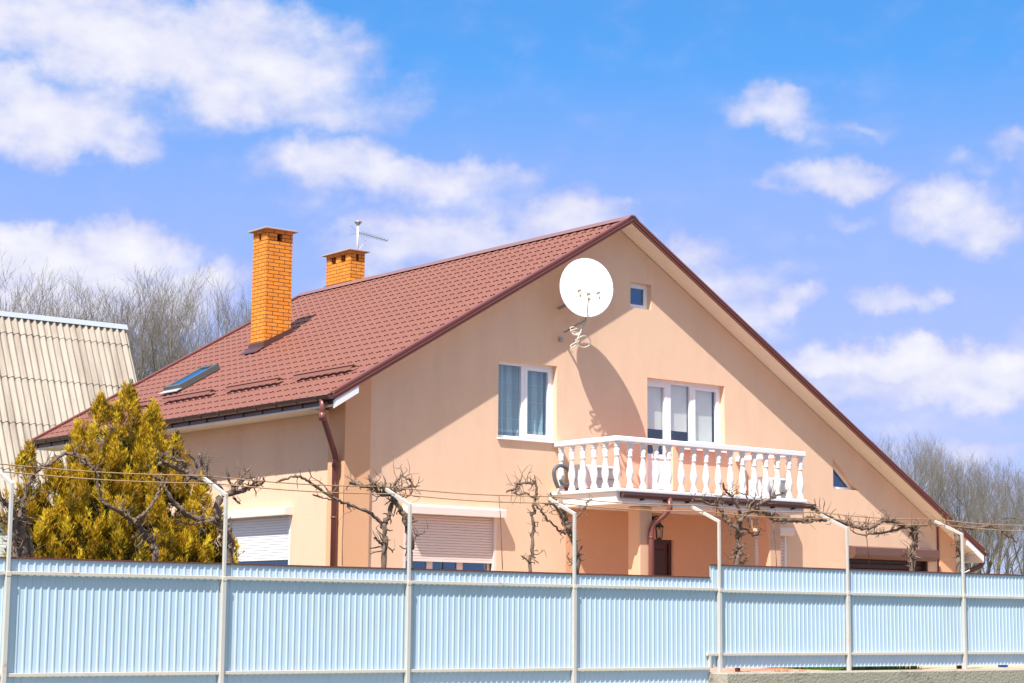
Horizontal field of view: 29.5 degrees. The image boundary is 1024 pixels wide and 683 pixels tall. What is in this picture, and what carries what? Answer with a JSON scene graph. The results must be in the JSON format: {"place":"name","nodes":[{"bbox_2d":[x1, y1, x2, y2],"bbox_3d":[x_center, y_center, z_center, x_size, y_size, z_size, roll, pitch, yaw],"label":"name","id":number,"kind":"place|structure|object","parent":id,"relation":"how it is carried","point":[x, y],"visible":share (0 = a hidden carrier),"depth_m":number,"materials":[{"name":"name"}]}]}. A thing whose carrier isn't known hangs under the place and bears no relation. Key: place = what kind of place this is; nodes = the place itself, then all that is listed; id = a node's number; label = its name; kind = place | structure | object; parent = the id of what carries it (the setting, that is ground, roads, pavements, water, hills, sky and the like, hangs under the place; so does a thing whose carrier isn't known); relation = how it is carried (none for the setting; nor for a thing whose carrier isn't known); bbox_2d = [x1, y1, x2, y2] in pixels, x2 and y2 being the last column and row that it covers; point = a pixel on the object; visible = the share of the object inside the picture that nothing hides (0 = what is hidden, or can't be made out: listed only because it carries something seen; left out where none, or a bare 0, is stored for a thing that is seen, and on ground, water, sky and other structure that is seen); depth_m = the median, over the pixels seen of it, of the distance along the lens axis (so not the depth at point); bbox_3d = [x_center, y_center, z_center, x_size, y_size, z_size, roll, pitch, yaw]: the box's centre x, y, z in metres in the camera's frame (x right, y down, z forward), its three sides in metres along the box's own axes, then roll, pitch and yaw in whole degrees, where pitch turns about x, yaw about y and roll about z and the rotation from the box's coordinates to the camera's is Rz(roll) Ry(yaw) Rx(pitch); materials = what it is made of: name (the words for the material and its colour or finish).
{"place":"outdoors","nodes":[
{"label":"outdoors","id":0,"kind":"place"},
{"bbox_2d":[0,0,1023,574],"label":"sky","id":1,"kind":"structure","parent":0,"point":[846,177],"materials":[{"name":"blue"}]},
{"bbox_2d":[710,667,814,671],"bbox_3d":[3.920,5.609,33.163,4.500,0.001,2.850,7,-10,-38],"label":"paved strip","id":2,"kind":"object","parent":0,"point":[745,669],"visible":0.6,"depth_m":33.46,"materials":[{"name":"beige concrete"}]},
{"bbox_2d":[690,474,815,671],"bbox_3d":[4.040,3.865,32.440,3.073,3.327,0.666,7,-10,-38],"label":"grapevine","id":3,"kind":"object","parent":2,"relation":"on","point":[738,535],"visible":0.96,"depth_m":32.29,"materials":[{"name":"brown plant"}]},
{"bbox_2d":[773,523,776,565],"bbox_3d":[4.434,3.427,32.774,0.083,0.773,0.009,7,-10,-38],"label":"twine","id":4,"kind":"object","parent":3,"relation":"hanging from","point":[775,545],"visible":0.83,"depth_m":32.78,"materials":[{"name":"beige plant"}]},
{"bbox_2d":[783,666,921,670],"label":"grass","id":5,"kind":"structure","parent":0,"point":[865,668],"depth_m":33.78,"materials":[{"name":"green plant"}]},
{"bbox_2d":[779,665,1023,670],"bbox_3d":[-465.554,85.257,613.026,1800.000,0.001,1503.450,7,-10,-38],"label":"ground","id":6,"kind":"structure","parent":0,"point":[969,666],"depth_m":37.19,"materials":[{"name":"beige concrete"}]},
{"bbox_2d":[0,311,136,556],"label":"neighbour house","id":7,"kind":"structure","parent":6,"relation":"on","point":[54,371],"depth_m":55.21,"materials":[{"name":"metal"}]},
{"bbox_2d":[25,215,989,576],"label":"house","id":8,"kind":"structure","parent":6,"relation":"on","point":[465,373],"depth_m":34.39,"materials":[{"name":"beige paint"}]},
{"bbox_2d":[348,221,388,249],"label":"tv antenna","id":9,"kind":"object","parent":8,"relation":"attached to","point":[358,223],"visible":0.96,"depth_m":42.98,"materials":[{"name":"white paint"}]},
{"bbox_2d":[405,561,489,570],"bbox_3d":[-1.104,3.825,32.194,1.815,1.800,0.044,7,-10,-38],"label":"window","id":10,"kind":"structure","parent":8,"relation":"in","point":[416,564],"depth_m":32.28,"materials":[{"name":"paint"}]},
{"bbox_2d":[497,361,554,442],"bbox_3d":[0.189,1.043,33.601,1.330,1.530,0.374,7,-10,-38],"label":"window","id":11,"kind":"structure","parent":8,"relation":"in","point":[525,391],"depth_m":33.68,"materials":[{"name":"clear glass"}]},
{"bbox_2d":[558,258,612,352],"bbox_3d":[1.133,-0.646,33.602,1.048,1.686,0.841,-3,-9,25],"label":"satellite dish","id":12,"kind":"object","parent":8,"relation":"attached to","point":[586,287],"visible":1,"depth_m":33.79,"materials":[{"name":"white metal"}]},
{"bbox_2d":[574,464,614,489],"bbox_3d":[1.378,2.405,33.899,0.840,0.462,0.438,7,-10,-38],"label":"air conditioner","id":13,"kind":"object","parent":8,"relation":"on","point":[599,482],"visible":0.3,"depth_m":33.65,"materials":[{"name":"grey metal"}]},
{"bbox_2d":[552,464,569,488],"bbox_3d":[0.884,2.323,33.442,0.489,0.435,0.068,7,-10,-38],"label":"hose","id":14,"kind":"object","parent":13,"relation":"attached to","point":[555,481],"visible":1,"depth_m":33.36,"materials":[{"name":"grey plastic"}]},
{"bbox_2d":[630,283,646,308],"bbox_3d":[2.261,-0.816,35.512,0.510,0.470,0.055,7,-10,-38],"label":"window","id":15,"kind":"structure","parent":8,"relation":"in","point":[638,293],"depth_m":35.53,"materials":[{"name":"white glass"}]},
{"bbox_2d":[647,382,667,489],"bbox_3d":[2.587,1.753,35.440,0.600,2.130,0.102,7,-10,-38],"label":"balcony door","id":16,"kind":"structure","parent":8,"relation":"in","point":[657,393],"depth_m":35.55,"materials":[{"name":"white glass"}]},
{"bbox_2d":[652,515,663,539],"bbox_3d":[2.601,3.341,34.848,0.180,0.444,0.275,7,-10,-38],"label":"wall lantern","id":17,"kind":"object","parent":8,"relation":"attached to","point":[659,524],"depth_m":34.77,"materials":[{"name":"black metal"}]},
{"bbox_2d":[654,539,671,575],"bbox_3d":[2.492,4.643,34.885,0.940,2.169,0.090,7,-10,-38],"label":"front door","id":18,"kind":"structure","parent":8,"relation":"in","point":[662,548],"depth_m":35.13,"materials":[{"name":"brown wood"}]},
{"bbox_2d":[671,431,678,440],"bbox_3d":[2.952,1.779,36.065,0.354,0.383,0.378,7,-10,-38],"label":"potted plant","id":19,"kind":"object","parent":8,"relation":"in","point":[672,435],"visible":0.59,"depth_m":36.02,"materials":[{"name":"green plant"}]},
{"bbox_2d":[647,379,726,452],"bbox_3d":[3.186,1.807,35.782,1.970,2.130,0.300,7,-10,-38],"label":"window","id":20,"kind":"structure","parent":8,"relation":"in","point":[699,396],"depth_m":36.10,"materials":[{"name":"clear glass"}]},
{"bbox_2d":[748,477,785,523],"bbox_3d":[4.816,3.003,36.553,0.840,0.850,0.438,7,-10,-38],"label":"air conditioner","id":21,"kind":"object","parent":8,"relation":"attached to","point":[759,485],"visible":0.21,"depth_m":36.37,"materials":[{"name":"grey metal"}]},
{"bbox_2d":[833,465,852,489],"bbox_3d":[6.489,2.636,38.393,0.710,0.590,0.050,7,-10,-38],"label":"window","id":22,"kind":"structure","parent":8,"relation":"in","point":[839,482],"depth_m":38.34,"materials":[{"name":"blue glass"}]},
{"bbox_2d":[845,545,938,570],"bbox_3d":[7.552,5.244,38.675,2.580,2.285,0.350,7,-10,-38],"label":"garage door","id":23,"kind":"structure","parent":8,"relation":"in","point":[880,558],"depth_m":38.69,"materials":[{"name":"brown metal"}]},
{"bbox_2d":[501,465,565,571],"bbox_3d":[0.313,3.487,29.576,1.309,3.222,0.472,7,-10,-38],"label":"grapevine","id":24,"kind":"object","parent":6,"relation":"on","point":[533,522],"visible":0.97,"depth_m":29.61,"materials":[{"name":"brown plant"}]},
{"bbox_2d":[545,492,592,572],"bbox_3d":[0.831,3.711,29.779,1.022,2.811,0.480,5,-9,-27],"label":"grapevine","id":25,"kind":"object","parent":6,"relation":"on","point":[567,525],"visible":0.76,"depth_m":29.92,"materials":[{"name":"brown plant"}]},
{"bbox_2d":[802,498,969,667],"bbox_3d":[6.704,4.288,34.477,4.531,3.094,0.561,7,-11,-40],"label":"grapevine","id":26,"kind":"object","parent":6,"relation":"on","point":[912,554],"visible":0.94,"depth_m":34.66,"materials":[{"name":"brown plant"}]},
{"bbox_2d":[943,511,1023,668],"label":"grapevine","id":27,"kind":"object","parent":6,"relation":"on","point":[957,544],"visible":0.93,"depth_m":35.72,"materials":[{"name":"brown plant"}]},
{"label":"meadow","id":28,"kind":"structure","parent":0,"visible":0},
{"bbox_2d":[0,252,71,316],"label":"bare tree","id":29,"kind":"object","parent":28,"relation":"on","point":[24,291],"visible":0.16,"depth_m":94.22,"materials":[{"name":"grey plant"}]},
{"bbox_2d":[0,256,104,317],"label":"bare tree","id":30,"kind":"object","parent":28,"relation":"on","point":[42,296],"visible":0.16,"depth_m":102.81,"materials":[{"name":"grey plant"}]},
{"bbox_2d":[0,261,179,378],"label":"bare tree","id":31,"kind":"object","parent":28,"relation":"on","point":[76,303],"visible":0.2,"depth_m":95.23,"materials":[{"name":"brown plant"}]},
{"bbox_2d":[8,264,206,380],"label":"bare tree","id":32,"kind":"object","parent":28,"relation":"on","point":[142,308],"visible":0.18,"depth_m":105.67,"materials":[{"name":"grey plant"}]},
{"bbox_2d":[35,287,201,381],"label":"bare tree","id":33,"kind":"object","parent":28,"relation":"on","point":[167,353],"visible":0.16,"depth_m":100.00,"materials":[{"name":"grey plant"}]},
{"bbox_2d":[55,269,201,380],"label":"bare tree","id":34,"kind":"object","parent":28,"relation":"on","point":[142,334],"visible":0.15,"depth_m":95.56,"materials":[{"name":"grey plant"}]},
{"bbox_2d":[94,262,248,379],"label":"bare tree","id":35,"kind":"object","parent":28,"relation":"on","point":[178,330],"visible":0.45,"depth_m":97.23,"materials":[{"name":"brown plant"}]},
{"bbox_2d":[98,277,250,378],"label":"bare tree","id":36,"kind":"object","parent":28,"relation":"on","point":[193,318],"visible":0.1,"depth_m":108.28,"materials":[{"name":"grey plant"}]},
{"bbox_2d":[133,287,251,371],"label":"bare tree","id":37,"kind":"object","parent":28,"relation":"on","point":[214,323],"visible":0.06,"depth_m":107.31,"materials":[{"name":"grey plant"}]},
{"bbox_2d":[146,314,248,372],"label":"bare tree","id":38,"kind":"object","parent":28,"relation":"on","point":[192,344],"visible":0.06,"depth_m":97.19,"materials":[{"name":"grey plant"}]},
{"bbox_2d":[862,427,961,519],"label":"bare tree","id":39,"kind":"object","parent":28,"relation":"on","point":[914,455],"visible":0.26,"depth_m":117.14,"materials":[{"name":"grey plant"}]},
{"bbox_2d":[869,430,970,515],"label":"bare tree","id":40,"kind":"object","parent":28,"relation":"on","point":[952,462],"visible":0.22,"depth_m":128.55,"materials":[{"name":"grey plant"}]},
{"bbox_2d":[884,438,964,518],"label":"bare tree","id":41,"kind":"object","parent":28,"relation":"on","point":[939,484],"visible":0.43,"depth_m":113.78,"materials":[{"name":"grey plant"}]},
{"bbox_2d":[909,441,1008,572],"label":"bare tree","id":42,"kind":"object","parent":28,"relation":"on","point":[971,475],"visible":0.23,"depth_m":128.41,"materials":[{"name":"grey plant"}]},
{"bbox_2d":[923,452,1019,572],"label":"bare tree","id":43,"kind":"object","parent":28,"relation":"on","point":[968,509],"visible":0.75,"depth_m":116.23,"materials":[{"name":"brown plant"}]},
{"bbox_2d":[938,490,1004,572],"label":"bare tree","id":44,"kind":"object","parent":28,"relation":"on","point":[974,533],"visible":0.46,"depth_m":107.32,"materials":[{"name":"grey plant"}]},
{"bbox_2d":[948,452,1023,573],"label":"bare tree","id":45,"kind":"object","parent":28,"relation":"on","point":[989,564],"visible":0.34,"depth_m":127.21,"materials":[{"name":"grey plant"}]},
{"bbox_2d":[958,459,1023,574],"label":"bare tree","id":46,"kind":"object","parent":28,"relation":"on","point":[998,564],"visible":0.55,"depth_m":117.65,"materials":[{"name":"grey plant"}]},
{"bbox_2d":[971,500,1023,574],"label":"bare tree","id":47,"kind":"object","parent":28,"relation":"on","point":[1007,564],"visible":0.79,"depth_m":106.60,"materials":[{"name":"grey plant"}]},
{"bbox_2d":[992,467,1023,573],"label":"bare tree","id":48,"kind":"object","parent":28,"relation":"on","point":[1008,487],"visible":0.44,"depth_m":126.99,"materials":[{"name":"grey plant"}]},
{"bbox_2d":[1005,472,1023,539],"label":"bare tree","id":49,"kind":"object","parent":28,"relation":"on","point":[1018,496],"visible":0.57,"depth_m":121.42,"materials":[{"name":"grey plant"}]},
{"label":"garden bed","id":50,"kind":"structure","parent":0,"visible":0},
{"bbox_2d":[0,440,101,556],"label":"grapevine","id":51,"kind":"object","parent":50,"relation":"on","point":[20,519],"visible":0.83,"depth_m":24.48,"materials":[{"name":"brown plant"}]},
{"bbox_2d":[0,378,244,562],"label":"thuja","id":52,"kind":"object","parent":50,"relation":"on","point":[78,524],"visible":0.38,"depth_m":26.31,"materials":[{"name":"green plant"}]},
{"bbox_2d":[73,442,174,560],"bbox_3d":[-5.071,2.832,25.248,1.490,3.158,0.388,8,-11,-41],"label":"grapevine","id":53,"kind":"object","parent":50,"relation":"on","point":[153,546],"visible":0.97,"depth_m":25.49,"materials":[{"name":"brown plant"}]},
{"bbox_2d":[152,440,272,562],"bbox_3d":[-4.022,2.937,26.081,1.831,3.204,0.507,7,-10,-38],"label":"grapevine","id":54,"kind":"object","parent":50,"relation":"on","point":[215,519],"visible":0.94,"depth_m":26.10,"materials":[{"name":"brown plant"}]},
{"bbox_2d":[276,455,427,579],"bbox_3d":[-2.263,3.147,27.421,2.496,3.203,0.525,8,-11,-43],"label":"grapevine","id":55,"kind":"object","parent":50,"relation":"on","point":[384,523],"visible":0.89,"depth_m":27.84,"materials":[{"name":"brown plant"}]},
{"bbox_2d":[342,487,343,565],"bbox_3d":[-2.392,2.609,27.454,0.017,1.112,0.008,7,-10,-38],"label":"twine","id":56,"kind":"object","parent":55,"relation":"hanging from","point":[342,529],"visible":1,"depth_m":27.44,"materials":[{"name":"beige plant"}]},
{"bbox_3d":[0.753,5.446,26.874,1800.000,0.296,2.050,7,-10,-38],"label":"verge","id":57,"kind":"structure","parent":0,"visible":0},
{"bbox_2d":[708,668,1023,682],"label":"retaining wall","id":58,"kind":"structure","parent":57,"relation":"on","point":[1003,675],"depth_m":32.50,"materials":[{"name":"concrete"}]},
{"bbox_2d":[0,470,1023,682],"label":"fence","id":59,"kind":"object","parent":58,"relation":"on","point":[64,620],"visible":1,"depth_m":27.83,"materials":[{"name":"blue metal"}]},
{"bbox_2d":[2,471,1020,530],"bbox_3d":[1.783,2.601,30.314,26.646,0.051,0.036,7,-10,-38],"label":"wire","id":60,"kind":"object","parent":59,"relation":"attached to","point":[478,500],"visible":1,"depth_m":28.38,"materials":[{"name":"black metal"}]},
{"bbox_2d":[0,463,1023,525],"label":"wire","id":61,"kind":"object","parent":59,"relation":"attached to","point":[479,494],"visible":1,"depth_m":28.74,"materials":[{"name":"black metal"}]},
{"bbox_2d":[499,497,502,569],"bbox_3d":[-0.169,2.866,29.188,0.090,1.118,0.009,7,-10,-38],"label":"twine","id":62,"kind":"object","parent":61,"relation":"hanging from","point":[501,533],"visible":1,"depth_m":29.18,"materials":[{"name":"beige plant"}]},
{"bbox_2d":[771,667,806,671],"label":"dry weeds","id":63,"kind":"object","parent":58,"relation":"on","point":[786,670],"visible":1,"depth_m":31.33,"materials":[{"name":"plant"}]}
]}

